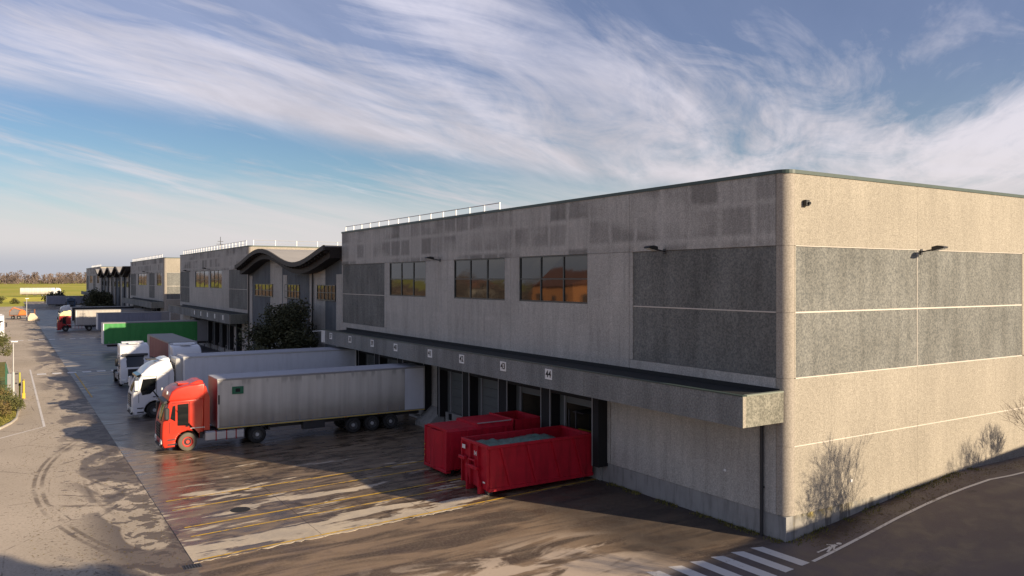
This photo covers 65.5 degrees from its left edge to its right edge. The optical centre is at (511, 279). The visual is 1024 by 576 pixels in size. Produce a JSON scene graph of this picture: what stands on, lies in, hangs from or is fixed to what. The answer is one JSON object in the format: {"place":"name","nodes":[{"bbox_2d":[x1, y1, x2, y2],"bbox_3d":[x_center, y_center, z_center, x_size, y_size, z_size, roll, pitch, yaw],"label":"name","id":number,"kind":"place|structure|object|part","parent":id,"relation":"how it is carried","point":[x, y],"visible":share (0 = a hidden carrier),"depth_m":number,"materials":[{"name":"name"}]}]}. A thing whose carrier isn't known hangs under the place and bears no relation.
{"place":"outdoors","nodes":[
{"label":"outdoors","id":0,"kind":"place"},
{"bbox_2d":[0,362,16,426],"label":"verge","id":1,"kind":"structure","parent":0,"point":[2,370],"depth_m":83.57,"materials":[{"name":"green plant"}]},
{"bbox_2d":[0,399,11,416],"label":"shrub","id":2,"kind":"object","parent":1,"relation":"on","point":[5,408],"visible":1,"depth_m":61.25,"materials":[{"name":"green plant"}]},
{"bbox_2d":[0,374,11,396],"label":"utility cabinet","id":3,"kind":"object","parent":1,"relation":"on","point":[9,379],"visible":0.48,"depth_m":71.68,"materials":[{"name":"grey metal"}]},
{"bbox_2d":[5,363,7,387],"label":"fence","id":4,"kind":"object","parent":1,"relation":"on","point":[6,371],"visible":0.56,"depth_m":78.13,"materials":[{"name":"green metal"}]},
{"bbox_2d":[0,330,12,355],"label":"evergreen tree","id":5,"kind":"object","parent":1,"relation":"on","point":[4,340],"visible":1,"depth_m":99.03,"materials":[{"name":"green plant"}]},
{"bbox_2d":[0,384,17,398],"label":"shrub","id":6,"kind":"object","parent":1,"relation":"on","point":[9,393],"visible":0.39,"depth_m":66.44,"materials":[{"name":"green plant"}]},
{"bbox_2d":[0,395,25,410],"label":"shrub","id":7,"kind":"object","parent":1,"relation":"on","point":[18,403],"visible":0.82,"depth_m":63.37,"materials":[{"name":"green plant"}]},
{"bbox_2d":[11,341,17,394],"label":"lamp post","id":8,"kind":"object","parent":1,"relation":"on","point":[13,380],"visible":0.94,"depth_m":70.31,"materials":[{"name":"metal"}]},
{"bbox_2d":[24,301,84,363],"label":"site ground","id":9,"kind":"structure","parent":0,"point":[38,305],"depth_m":315.34,"materials":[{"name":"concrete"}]},
{"bbox_2d":[41,290,65,305],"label":"shrub","id":10,"kind":"object","parent":9,"relation":"on","point":[58,293],"visible":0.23,"depth_m":323.16,"materials":[{"name":"green plant"}]},
{"bbox_2d":[46,296,88,305],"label":"semi trailer","id":11,"kind":"object","parent":9,"relation":"on","point":[56,300],"visible":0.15,"depth_m":305.06,"materials":[{"name":"grey metal"}]},
{"bbox_2d":[65,297,76,306],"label":"truck tractor","id":12,"kind":"object","parent":9,"relation":"on","point":[71,302],"visible":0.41,"depth_m":282.07,"materials":[{"name":"blue paint"}]},
{"bbox_2d":[81,266,113,295],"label":"warehouse","id":13,"kind":"structure","parent":9,"relation":"on","point":[92,280],"depth_m":300.25,"materials":[{"name":"concrete"}]},
{"bbox_2d":[98,290,112,303],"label":"evergreen tree","id":14,"kind":"object","parent":9,"relation":"on","point":[102,291],"visible":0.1,"depth_m":241.59,"materials":[{"name":"green plant"}]},
{"bbox_2d":[122,257,179,319],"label":"warehouse","id":15,"kind":"structure","parent":9,"relation":"on","point":[156,287],"depth_m":169.05,"materials":[{"name":"concrete"}]},
{"bbox_2d":[138,273,146,284],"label":"window","id":16,"kind":"structure","parent":15,"relation":"in","point":[142,278],"depth_m":188.66,"materials":[{"name":"glass"}]},
{"bbox_2d":[135,254,162,260],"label":"roof guard rail","id":17,"kind":"object","parent":15,"relation":"on","point":[141,259],"visible":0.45,"depth_m":182.51,"materials":[{"name":"white metal"}]},
{"bbox_2d":[157,273,160,285],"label":"window","id":18,"kind":"structure","parent":15,"relation":"in","point":[158,274],"depth_m":167.72,"materials":[{"name":"glass"}]},
{"bbox_2d":[168,245,318,351],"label":"warehouse","id":19,"kind":"structure","parent":9,"relation":"on","point":[219,289],"depth_m":118.76,"materials":[{"name":"concrete"}]},
{"bbox_2d":[195,271,207,287],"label":"window","id":20,"kind":"structure","parent":19,"relation":"in","point":[201,277],"depth_m":130.90,"materials":[{"name":"glass"}]},
{"bbox_2d":[185,240,246,252],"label":"roof guard rail","id":21,"kind":"object","parent":19,"relation":"on","point":[217,246],"visible":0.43,"depth_m":122.42,"materials":[{"name":"silver metal"}]},
{"bbox_2d":[210,270,221,287],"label":"window","id":22,"kind":"structure","parent":19,"relation":"in","point":[216,275],"depth_m":121.48,"materials":[{"name":"glass"}]},
{"bbox_2d":[253,240,341,246],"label":"roof guard rail","id":23,"kind":"object","parent":19,"relation":"on","point":[296,242],"visible":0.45,"depth_m":108.97,"materials":[{"name":"silver metal"}]},
{"bbox_2d":[0,280,182,546],"bbox_3d":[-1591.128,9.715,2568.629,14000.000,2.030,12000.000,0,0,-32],"label":"ground","id":24,"kind":"structure","parent":0,"point":[10,291],"depth_m":627.43,"materials":[{"name":"green plant"}]},
{"bbox_2d":[0,296,6,303],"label":"shrub","id":25,"kind":"object","parent":24,"relation":"on","point":[2,298],"visible":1,"depth_m":353.81,"materials":[{"name":"green plant"}]},
{"bbox_2d":[9,298,20,303],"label":"shrub","id":26,"kind":"object","parent":24,"relation":"on","point":[14,300],"visible":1,"depth_m":349.92,"materials":[{"name":"green plant"}]},
{"bbox_2d":[20,288,54,295],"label":"semi trailer","id":27,"kind":"object","parent":24,"relation":"on","point":[34,291],"visible":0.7,"depth_m":405.45,"materials":[{"name":"grey metal"}]},
{"bbox_2d":[0,270,85,283],"bbox_3d":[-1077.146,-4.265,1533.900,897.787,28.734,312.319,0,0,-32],"label":"woods","id":28,"kind":"object","parent":24,"relation":"on","point":[13,278],"visible":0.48,"depth_m":1545.58,"materials":[{"name":"plant"}]},
{"bbox_2d":[0,306,200,575],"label":"access road","id":29,"kind":"structure","parent":0,"point":[63,402],"depth_m":39.84,"materials":[{"name":"grey asphalt"}]},
{"bbox_2d":[0,314,6,337],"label":"truck tractor","id":30,"kind":"object","parent":29,"relation":"on","point":[2,322],"visible":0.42,"depth_m":143.39,"materials":[{"name":"white paint"}]},
{"bbox_2d":[0,362,18,428],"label":"kerb","id":31,"kind":"structure","parent":29,"relation":"on","point":[9,423],"depth_m":60.31,"materials":[{"name":"concrete"}]},
{"bbox_2d":[18,372,20,397],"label":"yellow post","id":32,"kind":"object","parent":29,"relation":"on","point":[19,384],"visible":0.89,"depth_m":71.93,"materials":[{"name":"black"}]},
{"bbox_2d":[9,309,34,318],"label":"flatbed trailer","id":33,"kind":"object","parent":29,"relation":"on","point":[13,316],"visible":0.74,"depth_m":213.47,"materials":[{"name":"grey metal"}]},
{"bbox_2d":[10,307,25,314],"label":"orange machine","id":34,"kind":"object","parent":33,"relation":"on","point":[22,312],"visible":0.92,"depth_m":214.38,"materials":[{"name":"paint"}]},
{"bbox_2d":[2,370,44,437],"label":"edge line","id":35,"kind":"object","parent":29,"relation":"on","point":[41,414],"visible":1,"depth_m":67.07,"materials":[{"name":"white paint"}]},
{"bbox_2d":[22,379,24,398],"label":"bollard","id":36,"kind":"object","parent":29,"relation":"on","point":[23,388],"visible":0.95,"depth_m":71.60,"materials":[{"name":"metal"}]},
{"bbox_2d":[28,309,39,320],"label":"gravel pile","id":37,"kind":"structure","parent":29,"relation":"on","point":[32,317],"depth_m":207.07,"materials":[{"name":"gravel"}]},
{"bbox_2d":[182,563,201,569],"bbox_3d":[-11.928,10.704,29.718,0.630,0.028,0.490,0,0,-32],"label":"drain cover","id":38,"kind":"object","parent":29,"relation":"on","point":[191,566],"visible":1,"depth_m":29.68,"materials":[{"name":"metal"}]},
{"bbox_2d":[22,423,1023,575],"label":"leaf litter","id":39,"kind":"object","parent":29,"relation":"on","point":[808,537],"visible":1,"depth_m":36.26,"materials":[{"name":"brown plant"}]},
{"bbox_2d":[31,310,220,381],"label":"yard concrete","id":40,"kind":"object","parent":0,"point":[90,351],"visible":0.4,"depth_m":121.58,"materials":[{"name":"grey concrete"}]},
{"bbox_2d":[58,305,70,315],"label":"truck tractor","id":41,"kind":"object","parent":40,"relation":"on","point":[64,308],"visible":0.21,"depth_m":197.53,"materials":[{"name":"white paint"}]},
{"bbox_2d":[56,310,93,330],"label":"truck tractor","id":42,"kind":"object","parent":40,"relation":"on","point":[63,320],"visible":0.98,"depth_m":163.85,"materials":[{"name":"red paint"}]},
{"bbox_2d":[37,370,112,374],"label":"dashed line","id":43,"kind":"object","parent":40,"relation":"on","point":[71,372],"visible":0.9,"depth_m":91.47,"materials":[{"name":"white paint"}]},
{"bbox_2d":[80,287,115,306],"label":"tree","id":44,"kind":"object","parent":40,"relation":"on","point":[96,298],"visible":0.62,"depth_m":223.99,"materials":[{"name":"green plant"}]},
{"bbox_2d":[71,306,140,321],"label":"semi trailer","id":45,"kind":"object","parent":40,"relation":"on","point":[73,309],"visible":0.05,"depth_m":185.32,"materials":[{"name":"grey metal"}]},
{"bbox_2d":[94,266,129,305],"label":"wavy roof building","id":46,"kind":"structure","parent":40,"relation":"on","point":[115,281],"depth_m":230.15,"materials":[{"name":"concrete"}]},
{"bbox_2d":[75,308,151,326],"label":"semi trailer","id":47,"kind":"object","parent":40,"relation":"on","point":[85,317],"visible":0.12,"depth_m":166.29,"materials":[{"name":"grey metal"}]},
{"bbox_2d":[96,311,169,330],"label":"semi trailer","id":48,"kind":"object","parent":40,"relation":"on","point":[131,316],"visible":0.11,"depth_m":152.88,"materials":[{"name":"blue metal"}]},
{"bbox_2d":[101,320,207,346],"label":"semi trailer","id":49,"kind":"object","parent":40,"relation":"on","point":[113,334],"visible":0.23,"depth_m":119.22,"materials":[{"name":"green metal"}]},
{"bbox_2d":[147,333,196,357],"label":"semi trailer","id":50,"kind":"object","parent":40,"relation":"on","point":[159,344],"visible":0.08,"depth_m":85.58,"materials":[{"name":"red metal"}]},
{"bbox_2d":[76,380,599,562],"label":"concrete yard","id":51,"kind":"structure","parent":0,"point":[282,454],"depth_m":42.34,"materials":[{"name":"concrete"}]},
{"bbox_2d":[75,373,91,396],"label":"yard edge line","id":52,"kind":"object","parent":51,"relation":"on","point":[83,385],"visible":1,"depth_m":80.24,"materials":[{"name":"yellow paint"}]},
{"bbox_2d":[113,341,154,385],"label":"truck tractor","id":53,"kind":"object","parent":51,"relation":"on","point":[131,357],"visible":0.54,"depth_m":79.70,"materials":[{"name":"white paint"}]},
{"bbox_2d":[127,356,173,417],"bbox_3d":[-26.687,8.403,63.686,7.154,4.569,3.762,0,0,-32],"label":"truck tractor","id":54,"kind":"object","parent":51,"relation":"on","point":[150,379],"visible":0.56,"depth_m":61.45,"materials":[{"name":"white paint"}]},
{"bbox_3d":[-27.936,8.237,61.197,1.117,1.254,0.016,0,0,-32],"label":"side window","id":55,"kind":"part","parent":54,"relation":"part of","materials":[{"name":"black glass"}]},
{"bbox_2d":[169,342,200,361],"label":"truck tractor","id":56,"kind":"object","parent":51,"relation":"on","point":[183,348],"visible":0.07,"depth_m":79.16,"materials":[{"name":"white paint"}]},
{"bbox_2d":[155,377,269,450],"bbox_3d":[-19.395,8.542,51.757,6.733,4.292,3.541,0,0,-32],"label":"truck tractor","id":57,"kind":"object","parent":51,"relation":"on","point":[183,415],"visible":0.92,"depth_m":49.88,"materials":[{"name":"red paint"}]},
{"bbox_3d":[-20.933,8.284,49.184,0.279,0.987,0.015,0,0,-32],"label":"quarter window","id":58,"kind":"part","parent":57,"relation":"part of","materials":[{"name":"black glass"}]},
{"bbox_3d":[-20.434,8.413,49.499,0.644,1.373,0.015,0,0,-32],"label":"side window","id":59,"kind":"part","parent":57,"relation":"part of","materials":[{"name":"black glass"}]},
{"bbox_2d":[230,507,249,512],"bbox_3d":[-12.609,10.682,36.976,0.889,0.012,0.889,0,0,-32],"label":"drain cover","id":60,"kind":"object","parent":51,"relation":"on","point":[240,509],"visible":1,"depth_m":36.97,"materials":[{"name":"grey metal"}]},
{"bbox_2d":[171,346,355,390],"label":"semi trailer","id":61,"kind":"object","parent":51,"relation":"on","point":[202,366],"visible":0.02,"depth_m":65.78,"materials":[{"name":"metal"}]},
{"bbox_2d":[234,297,318,350],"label":"evergreen tree","id":62,"kind":"object","parent":51,"relation":"on","point":[284,324],"visible":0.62,"depth_m":78.47,"materials":[{"name":"green plant"}]},
{"bbox_2d":[166,461,420,501],"bbox_3d":[-8.703,10.678,44.272,19.863,0.001,0.130,0,0,-37],"label":"parking line","id":63,"kind":"object","parent":51,"relation":"on","point":[290,481],"visible":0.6,"depth_m":41.89,"materials":[{"name":"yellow paint"}]},
{"bbox_2d":[172,468,427,510],"bbox_3d":[-7.768,10.678,42.793,19.863,0.001,0.130,0,0,-37],"label":"parking line","id":64,"kind":"object","parent":51,"relation":"on","point":[294,490],"visible":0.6,"depth_m":40.30,"materials":[{"name":"yellow paint"}]},
{"bbox_2d":[208,363,424,432],"bbox_3d":[-13.271,8.510,55.616,14.593,4.356,2.751,0,0,-32],"label":"semi trailer","id":65,"kind":"object","parent":51,"relation":"on","point":[352,399],"visible":0.99,"depth_m":54.27,"materials":[{"name":"grey metal"}]},
{"bbox_2d":[184,478,460,527],"bbox_3d":[-6.139,10.678,40.214,19.863,0.001,0.130,0,0,-37],"label":"parking line","id":66,"kind":"object","parent":51,"relation":"on","point":[318,503],"visible":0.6,"depth_m":37.80,"materials":[{"name":"yellow paint"}]},
{"bbox_2d":[191,485,465,536],"bbox_3d":[-5.391,10.678,39.031,19.863,0.001,0.130,0,0,-37],"label":"parking line","id":67,"kind":"object","parent":51,"relation":"on","point":[322,512],"visible":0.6,"depth_m":36.50,"materials":[{"name":"yellow paint"}]},
{"bbox_2d":[197,479,594,559],"bbox_3d":[-3.693,10.678,36.529,20.666,0.001,0.130,0,0,-37],"label":"parking line","id":68,"kind":"object","parent":51,"relation":"on","point":[385,521],"visible":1,"depth_m":35.00,"materials":[{"name":"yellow paint"}]},
{"bbox_2d":[424,410,539,473],"bbox_3d":[-1.661,9.325,45.933,6.420,2.715,2.750,0,0,-32],"label":"closed container","id":69,"kind":"object","parent":51,"relation":"on","point":[442,445],"visible":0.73,"depth_m":44.55,"materials":[{"name":"red metal"}]},
{"bbox_2d":[458,425,592,495],"bbox_3d":[0.758,9.434,41.842,6.700,2.496,2.950,0,0,-32],"label":"open skip","id":70,"kind":"object","parent":51,"relation":"on","point":[565,453],"visible":0.99,"depth_m":40.66,"materials":[{"name":"red paint"}]},
{"bbox_2d":[477,433,555,445],"bbox_3d":[0.863,8.691,41.909,6.150,0.642,2.550,0,0,-32],"label":"plastic waste","id":71,"kind":"object","parent":70,"relation":"in","point":[494,442],"visible":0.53,"depth_m":42.08,"materials":[{"name":"teal plastic"}]},
{"bbox_2d":[562,428,581,436],"bbox_3d":[3.522,9.328,43.589,0.060,2.080,2.630,0,0,-32],"label":"rear door","id":72,"kind":"structure","parent":70,"relation":"in","point":[565,432],"depth_m":44.15,"materials":[{"name":"red paint"}]},
{"bbox_2d":[0,0,1023,279],"label":"sky","id":73,"kind":"structure","parent":0,"point":[130,130],"materials":[{"name":"blue"}]},
{"bbox_2d":[194,456,1023,575],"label":"road","id":74,"kind":"structure","parent":0,"point":[599,528],"depth_m":32.05,"materials":[{"name":"grey asphalt"}]},
{"bbox_2d":[647,547,808,575],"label":"pedestrian crossing","id":75,"kind":"object","parent":74,"relation":"on","point":[722,571],"visible":1,"depth_m":29.79,"materials":[{"name":"white paint"}]},
{"bbox_2d":[606,466,981,545],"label":"wall foot weeds","id":76,"kind":"object","parent":74,"relation":"on","point":[820,528],"depth_m":35.95,"materials":[{"name":"green plant"}]},
{"bbox_2d":[818,542,841,552],"bbox_3d":[12.576,10.627,31.581,1.407,0.129,0.470,0,0,-44],"label":"footway symbol","id":77,"kind":"object","parent":74,"relation":"on","point":[829,548],"visible":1,"depth_m":31.58,"materials":[{"name":"white paint"}]},
{"bbox_2d":[812,472,1023,561],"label":"footway line","id":78,"kind":"object","parent":74,"relation":"on","point":[864,535],"visible":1,"depth_m":34.00,"materials":[{"name":"white paint"}]},
{"bbox_2d":[999,392,1023,429],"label":"bare tree","id":79,"kind":"object","parent":74,"relation":"on","point":[1015,413],"visible":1,"depth_m":31.43,"materials":[{"name":"brown plant"}]},
{"label":"site ground","id":80,"kind":"structure","parent":0,"visible":0},
{"bbox_2d":[235,245,341,349],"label":"wavy roof building","id":81,"kind":"structure","parent":80,"relation":"on","point":[284,276],"depth_m":85.99,"materials":[{"name":"concrete"}]},
{"bbox_2d":[255,284,272,296],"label":"window","id":82,"kind":"structure","parent":81,"relation":"in","point":[265,290],"depth_m":98.67,"materials":[{"name":"glass"}]},
{"bbox_2d":[284,284,299,298],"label":"window","id":83,"kind":"structure","parent":81,"relation":"in","point":[293,290],"depth_m":88.51,"materials":[{"name":"glass"}]},
{"bbox_2d":[317,285,335,300],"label":"window","id":84,"kind":"structure","parent":81,"relation":"in","point":[324,292],"depth_m":79.40,"materials":[{"name":"glass"}]},
{"bbox_2d":[321,169,1023,541],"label":"warehouse","id":85,"kind":"structure","parent":80,"relation":"on","point":[767,353],"depth_m":38.12,"materials":[{"name":"concrete"}]},
{"bbox_2d":[320,330,324,341],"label":"slatted end sign","id":86,"kind":"object","parent":85,"relation":"attached to","point":[322,335],"visible":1,"depth_m":72.79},
{"bbox_2d":[369,355,373,364],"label":"dock door","id":87,"kind":"structure","parent":85,"relation":"in","point":[371,358],"depth_m":69.64,"materials":[{"name":"grey metal"}]},
{"bbox_2d":[390,261,425,296],"bbox_3d":[-8.273,-0.010,63.224,0.130,2.740,6.750,0,0,-32],"label":"window","id":88,"kind":"structure","parent":85,"relation":"in","point":[406,278],"depth_m":63.12,"materials":[{"name":"glass"}]},
{"bbox_2d":[345,202,499,230],"bbox_3d":[-8.276,-4.520,63.725,0.070,1.000,28.440,0,0,-32],"label":"roof guard rail","id":89,"kind":"object","parent":85,"relation":"on","point":[426,214],"visible":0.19,"depth_m":60.33,"materials":[{"name":"silver metal"}]},
{"bbox_2d":[428,349,431,357],"bbox_3d":[-5.590,5.040,54.244,0.037,0.546,0.634,0,0,-32],"label":"dock number sign","id":90,"kind":"object","parent":85,"relation":"attached to","point":[429,353],"visible":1,"depth_m":54.20,"materials":[{"name":"white plastic"}]},
{"bbox_2d":[425,256,440,261],"bbox_3d":[-5.751,-1.470,57.986,1.171,0.393,0.396,0,0,-32],"label":"wall lamp","id":91,"kind":"object","parent":85,"relation":"attached to","point":[430,258],"visible":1,"depth_m":57.76,"materials":[{"name":"grey metal"}]},
{"bbox_2d":[452,372,461,414],"bbox_3d":[-3.669,8.038,56.049,0.050,2.885,2.260,0,0,-32],"label":"dock door","id":92,"kind":"structure","parent":85,"relation":"in","point":[456,377],"depth_m":56.29,"materials":[{"name":"grey metal"}]},
{"bbox_2d":[459,354,463,363],"bbox_3d":[-3.187,5.040,50.439,0.037,0.546,0.634,0,0,-32],"label":"dock number sign","id":93,"kind":"object","parent":85,"relation":"attached to","point":[461,358],"visible":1,"depth_m":50.44,"materials":[{"name":"white plastic"}]},
{"bbox_2d":[454,258,504,299],"bbox_3d":[-2.216,-0.010,53.637,0.130,2.740,6.830,0,0,-32],"label":"window","id":94,"kind":"structure","parent":85,"relation":"in","point":[483,279],"depth_m":53.49,"materials":[{"name":"glass"}]},
{"bbox_2d":[483,379,497,414],"bbox_3d":[-1.239,8.038,52.202,0.050,2.885,2.560,0,0,-32],"label":"dock door","id":95,"kind":"structure","parent":85,"relation":"in","point":[490,387],"depth_m":52.44,"materials":[{"name":"grey metal"}]},
{"bbox_2d":[500,361,505,371],"bbox_3d":[-0.517,5.040,46.212,0.037,0.546,0.634,0,0,-32],"label":"dock number sign","id":96,"kind":"object","parent":85,"relation":"attached to","point":[502,366],"visible":1,"depth_m":46.23,"materials":[{"name":"white plastic"}]},
{"bbox_2d":[522,387,539,395],"bbox_3d":[1.311,6.780,48.165,0.050,0.400,2.510,0,0,-32],"label":"dock door","id":97,"kind":"structure","parent":85,"relation":"in","point":[524,390],"depth_m":48.32,"materials":[{"name":"grey metal"}]},
{"bbox_2d":[545,369,551,379],"bbox_3d":[1.940,5.040,42.323,0.037,0.546,0.634,0,0,-32],"label":"dock number sign","id":98,"kind":"object","parent":85,"relation":"attached to","point":[548,373],"visible":1,"depth_m":42.31,"materials":[{"name":"white plastic"}]},
{"bbox_2d":[519,254,586,303],"bbox_3d":[2.353,-0.010,46.404,0.130,2.740,6.880,0,0,-32],"label":"window","id":99,"kind":"structure","parent":85,"relation":"in","point":[559,278],"depth_m":46.23,"materials":[{"name":"glass"}]},
{"bbox_2d":[567,396,591,407],"bbox_3d":[3.835,6.780,44.171,0.050,0.400,2.660,0,0,-32],"label":"dock door","id":100,"kind":"structure","parent":85,"relation":"in","point":[582,402],"depth_m":44.26,"materials":[{"name":"grey metal"}]},
{"bbox_2d":[568,409,591,432],"bbox_3d":[3.699,8.400,44.676,2.600,2.200,1.128,0,0,-32],"label":"shelter","id":101,"kind":"object","parent":85,"relation":"in","point":[587,411],"visible":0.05,"depth_m":44.70,"materials":[{"name":"black rubber"}]},
{"bbox_2d":[644,245,665,253],"bbox_3d":[6.853,-1.420,38.034,1.171,0.393,0.396,0,0,-32],"label":"wall lamp","id":102,"kind":"object","parent":85,"relation":"attached to","point":[652,247],"visible":1,"depth_m":37.80,"materials":[{"name":"grey metal"}]},
{"bbox_2d":[803,200,810,205],"bbox_3d":[12.203,-3.156,32.850,0.312,0.252,0.256,0,0,-32],"label":"security camera","id":103,"kind":"object","parent":85,"relation":"attached to","point":[806,202],"visible":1,"depth_m":32.77,"materials":[{"name":"plastic"}]},
{"bbox_2d":[920,245,947,254],"bbox_3d":[19.562,-1.370,36.978,0.396,0.393,1.171,0,0,-32],"label":"wall lamp","id":104,"kind":"object","parent":85,"relation":"attached to","point":[936,248],"visible":1,"depth_m":36.73,"materials":[{"name":"grey metal"}]}
]}

